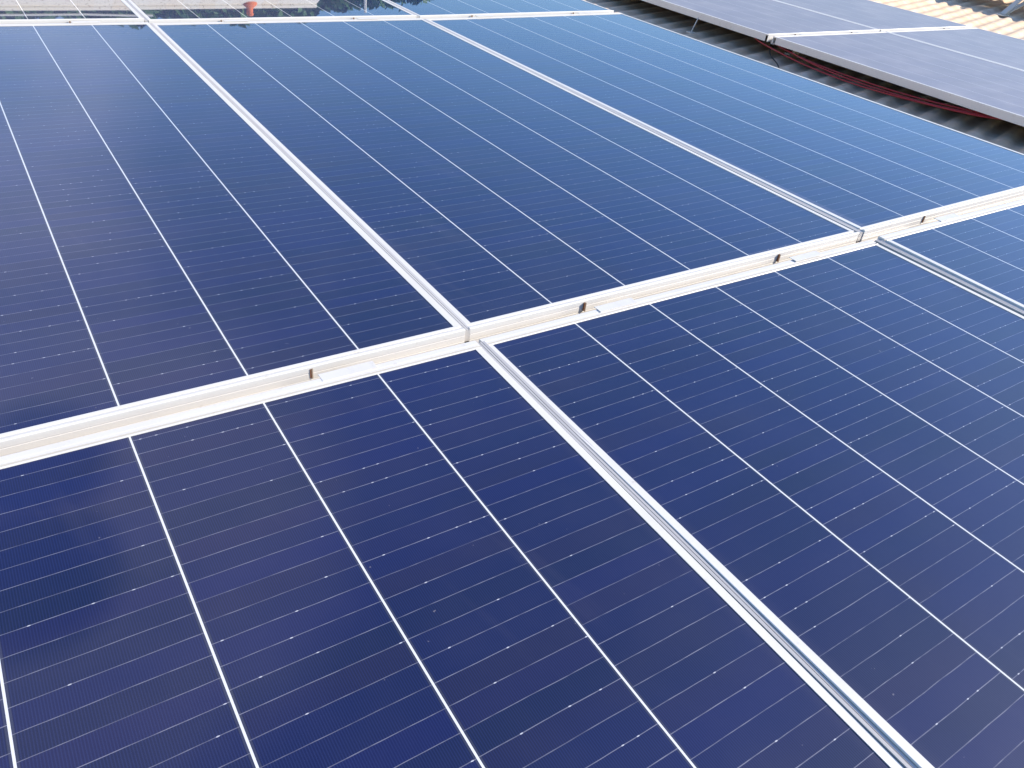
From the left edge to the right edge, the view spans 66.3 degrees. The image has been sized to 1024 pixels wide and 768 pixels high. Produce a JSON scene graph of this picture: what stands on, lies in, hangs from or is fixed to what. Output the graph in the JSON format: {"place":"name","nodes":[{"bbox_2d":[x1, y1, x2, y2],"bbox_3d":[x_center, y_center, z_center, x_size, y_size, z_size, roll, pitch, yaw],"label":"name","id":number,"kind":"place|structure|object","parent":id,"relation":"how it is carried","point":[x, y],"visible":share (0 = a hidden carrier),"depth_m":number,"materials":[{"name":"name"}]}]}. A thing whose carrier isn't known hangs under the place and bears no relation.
{"place":"outdoors","nodes":[
{"label":"outdoors","id":0,"kind":"place"},
{"bbox_3d":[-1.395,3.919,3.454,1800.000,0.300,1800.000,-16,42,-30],"label":"ground","id":1,"kind":"structure","parent":0,"visible":0},
{"bbox_2d":[465,0,1023,342],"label":"building","id":2,"kind":"structure","parent":1,"relation":"on","point":[980,14],"depth_m":4.52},
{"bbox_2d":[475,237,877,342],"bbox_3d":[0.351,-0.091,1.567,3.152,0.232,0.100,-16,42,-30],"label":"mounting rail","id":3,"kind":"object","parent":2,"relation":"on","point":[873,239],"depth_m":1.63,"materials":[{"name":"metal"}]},
{"bbox_2d":[0,22,464,456],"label":"solar panel","id":4,"kind":"object","parent":3,"relation":"on","point":[179,233],"visible":0.94,"depth_m":1.35,"materials":[{"name":"glass"}]},
{"bbox_2d":[149,23,470,341],"bbox_3d":[-0.638,-0.633,1.934,0.014,0.022,2.088,-13,40,-32],"label":"joint strip","id":5,"kind":"object","parent":3,"relation":"on","point":[426,289],"visible":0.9,"depth_m":1.58,"materials":[{"name":"metal"}]},
{"bbox_2d":[310,361,377,380],"bbox_3d":[-0.242,-0.017,1.129,0.086,0.022,0.043,-16,42,-30],"label":"panel clamp","id":6,"kind":"object","parent":3,"relation":"on","point":[353,369],"visible":0.8,"depth_m":1.12,"materials":[{"name":"metal"}]},
{"bbox_2d":[0,341,903,767],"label":"solar panel","id":7,"kind":"object","parent":3,"relation":"on","point":[470,555],"visible":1,"depth_m":0.80,"materials":[{"name":"glass"}]},
{"bbox_2d":[153,18,858,342],"bbox_3d":[-0.215,-0.755,2.191,1.008,0.038,2.094,-16,42,-30],"label":"solar panel","id":8,"kind":"object","parent":3,"relation":"on","point":[480,192],"visible":0.89,"depth_m":1.84,"materials":[{"name":"glass"}]},
{"bbox_2d":[582,298,636,311],"bbox_3d":[0.172,-0.136,1.377,0.086,0.022,0.043,-16,42,-30],"label":"panel clamp","id":9,"kind":"object","parent":3,"relation":"on","point":[615,304],"visible":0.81,"depth_m":1.36,"materials":[{"name":"metal"}]},
{"bbox_2d":[424,19,863,241],"bbox_3d":[0.215,-0.885,2.438,0.014,0.024,2.088,-17,42,-29],"label":"joint strip","id":10,"kind":"object","parent":3,"relation":"on","point":[748,177],"visible":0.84,"depth_m":2.10,"materials":[{"name":"metal"}]},
{"bbox_2d":[478,341,916,767],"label":"joint strip","id":11,"kind":"object","parent":3,"relation":"on","point":[851,709],"visible":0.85,"depth_m":0.88,"materials":[{"name":"metal"}]},
{"bbox_2d":[427,13,1023,241],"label":"solar panel","id":12,"kind":"object","parent":3,"relation":"on","point":[871,169],"visible":0.87,"depth_m":2.41,"materials":[{"name":"glass"}]},
{"bbox_2d":[479,240,1023,767],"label":"solar panel","id":13,"kind":"object","parent":3,"relation":"on","point":[817,462],"visible":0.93,"depth_m":1.08,"materials":[{"name":"glass"}]},
{"bbox_2d":[776,251,821,261],"bbox_3d":[0.596,-0.261,1.627,0.086,0.022,0.043,-16,42,-30],"label":"panel clamp","id":14,"kind":"object","parent":3,"relation":"on","point":[805,256],"visible":0.83,"depth_m":1.61,"materials":[{"name":"metal"}]},
{"bbox_2d":[922,213,960,222],"bbox_3d":[1.026,-0.394,1.877,0.086,0.022,0.043,-16,42,-30],"label":"panel clamp","id":15,"kind":"object","parent":3,"relation":"on","point":[947,217],"visible":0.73,"depth_m":1.86,"materials":[{"name":"metal"}]},
{"bbox_2d":[875,238,1023,315],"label":"joint strip","id":16,"kind":"object","parent":3,"relation":"on","point":[964,283],"visible":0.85,"depth_m":1.61,"materials":[{"name":"metal"}]},
{"bbox_2d":[877,199,1023,308],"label":"solar panel","id":17,"kind":"object","parent":3,"relation":"on","point":[983,249],"visible":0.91,"depth_m":1.73,"materials":[{"name":"glass"}]},
{"bbox_2d":[686,17,698,33],"bbox_3d":[1.075,-2.121,4.637,0.063,0.086,0.040,-16,42,-30],"label":"roof strut","id":18,"kind":"object","parent":2,"relation":"on","point":[691,32],"visible":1,"depth_m":4.64,"materials":[{"name":"metal"}]},
{"bbox_2d":[769,44,779,68],"bbox_3d":[1.330,-1.629,4.016,0.096,0.055,1.084,16,36,12],"label":"cable","id":19,"kind":"object","parent":2,"relation":"on","point":[772,57],"visible":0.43,"depth_m":4.24,"materials":[{"name":"black rubber"}]},
{"bbox_2d":[770,39,804,58],"bbox_3d":[2.277,-2.104,4.838,2.026,0.100,0.100,-16,42,-30],"label":"mounting rail","id":20,"kind":"object","parent":2,"relation":"on","point":[788,53],"visible":0.15,"depth_m":4.45,"materials":[{"name":"metal"}]},
{"bbox_2d":[642,0,879,41],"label":"solar panel","id":21,"kind":"object","parent":20,"relation":"on","point":[761,19],"visible":0.83,"depth_m":4.76,"materials":[{"name":"glass"}]},
{"bbox_2d":[775,0,879,31],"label":"joint strip","id":22,"kind":"object","parent":20,"relation":"on","point":[828,15],"visible":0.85,"depth_m":5.05,"materials":[{"name":"metal"}]},
{"bbox_2d":[776,0,970,31],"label":"solar panel","id":23,"kind":"object","parent":20,"relation":"on","point":[881,17],"visible":0.73,"depth_m":5.29,"materials":[{"name":"glass"}]},
{"bbox_2d":[772,31,1023,126],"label":"solar panel","id":24,"kind":"object","parent":20,"relation":"on","point":[993,89],"visible":1,"depth_m":4.01,"materials":[{"name":"glass"}]},
{"bbox_2d":[755,38,1001,119],"bbox_3d":[1.731,-1.545,3.942,0.155,0.045,1.555,-16,42,-30],"label":"cable","id":25,"kind":"object","parent":24,"relation":"hanging from","point":[877,90],"visible":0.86,"depth_m":3.78,"materials":[{"name":"red plastic"}]},
{"bbox_2d":[777,45,986,114],"bbox_3d":[1.746,-1.545,3.932,0.090,0.026,1.323,-15,41,-28],"label":"cable","id":26,"kind":"object","parent":24,"relation":"hanging from","point":[884,87],"visible":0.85,"depth_m":3.79,"materials":[{"name":"red plastic"}]},
{"bbox_2d":[783,47,995,117],"bbox_3d":[1.766,-1.512,3.899,0.122,0.033,1.323,-15,41,-28],"label":"cable","id":27,"kind":"object","parent":24,"relation":"hanging from","point":[884,90],"visible":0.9,"depth_m":3.80,"materials":[{"name":"red plastic"}]},
{"bbox_2d":[886,28,1023,69],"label":"solar panel","id":28,"kind":"object","parent":20,"relation":"on","point":[994,47],"visible":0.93,"depth_m":4.76,"materials":[{"name":"glass"}]},
{"bbox_2d":[888,32,1023,70],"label":"joint strip","id":29,"kind":"object","parent":20,"relation":"on","point":[959,52],"visible":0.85,"depth_m":4.45,"materials":[{"name":"metal"}]},
{"bbox_2d":[995,0,1023,15],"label":"support bracket","id":30,"kind":"object","parent":2,"relation":"on","point":[1013,6],"visible":1,"depth_m":6.70,"materials":[{"name":"metal"}]},
{"bbox_3d":[-0.812,-1.223,2.947,3.130,0.232,0.100,-16,42,-30],"label":"rail","id":31,"kind":"object","parent":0,"visible":0},
{"bbox_2d":[0,0,143,23],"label":"solar panel","id":32,"kind":"object","parent":31,"relation":"on","point":[51,11],"visible":0.71,"depth_m":2.61,"materials":[{"name":"glass"}]},
{"bbox_2d":[69,21,100,22],"bbox_3d":[-1.374,-1.158,2.527,0.086,0.022,0.043,-16,42,-30],"label":"panel clamp","id":33,"kind":"object","parent":31,"relation":"on","point":[84,21],"visible":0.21,"depth_m":2.51,"materials":[{"name":"metal"}]},
{"bbox_2d":[220,20,247,21],"bbox_3d":[-0.977,-1.272,2.764,0.086,0.022,0.043,-16,42,-30],"label":"panel clamp","id":34,"kind":"object","parent":31,"relation":"on","point":[233,20],"visible":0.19,"depth_m":2.75,"materials":[{"name":"metal"}]},
{"bbox_2d":[128,0,416,22],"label":"solar panel","id":35,"kind":"object","parent":31,"relation":"on","point":[170,11],"visible":0.64,"depth_m":2.94,"materials":[{"name":"glass"}]},
{"bbox_2d":[125,0,148,22],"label":"joint strip","id":36,"kind":"object","parent":35,"relation":"attached to","point":[136,10],"visible":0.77,"depth_m":2.73,"materials":[{"name":"metal"}]},
{"bbox_2d":[471,15,492,16],"bbox_3d":[-0.121,-1.526,3.269,0.086,0.022,0.043,-16,42,-30],"label":"panel clamp","id":37,"kind":"object","parent":31,"relation":"on","point":[481,15],"visible":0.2,"depth_m":3.25,"materials":[{"name":"metal"}]},
{"bbox_2d":[388,0,613,18],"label":"solar panel","id":38,"kind":"object","parent":31,"relation":"on","point":[429,9],"visible":0.66,"depth_m":3.43,"materials":[{"name":"glass"}]},
{"bbox_2d":[385,0,419,17],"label":"joint strip","id":39,"kind":"object","parent":38,"relation":"attached to","point":[418,16],"visible":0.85,"depth_m":3.24,"materials":[{"name":"metal"}]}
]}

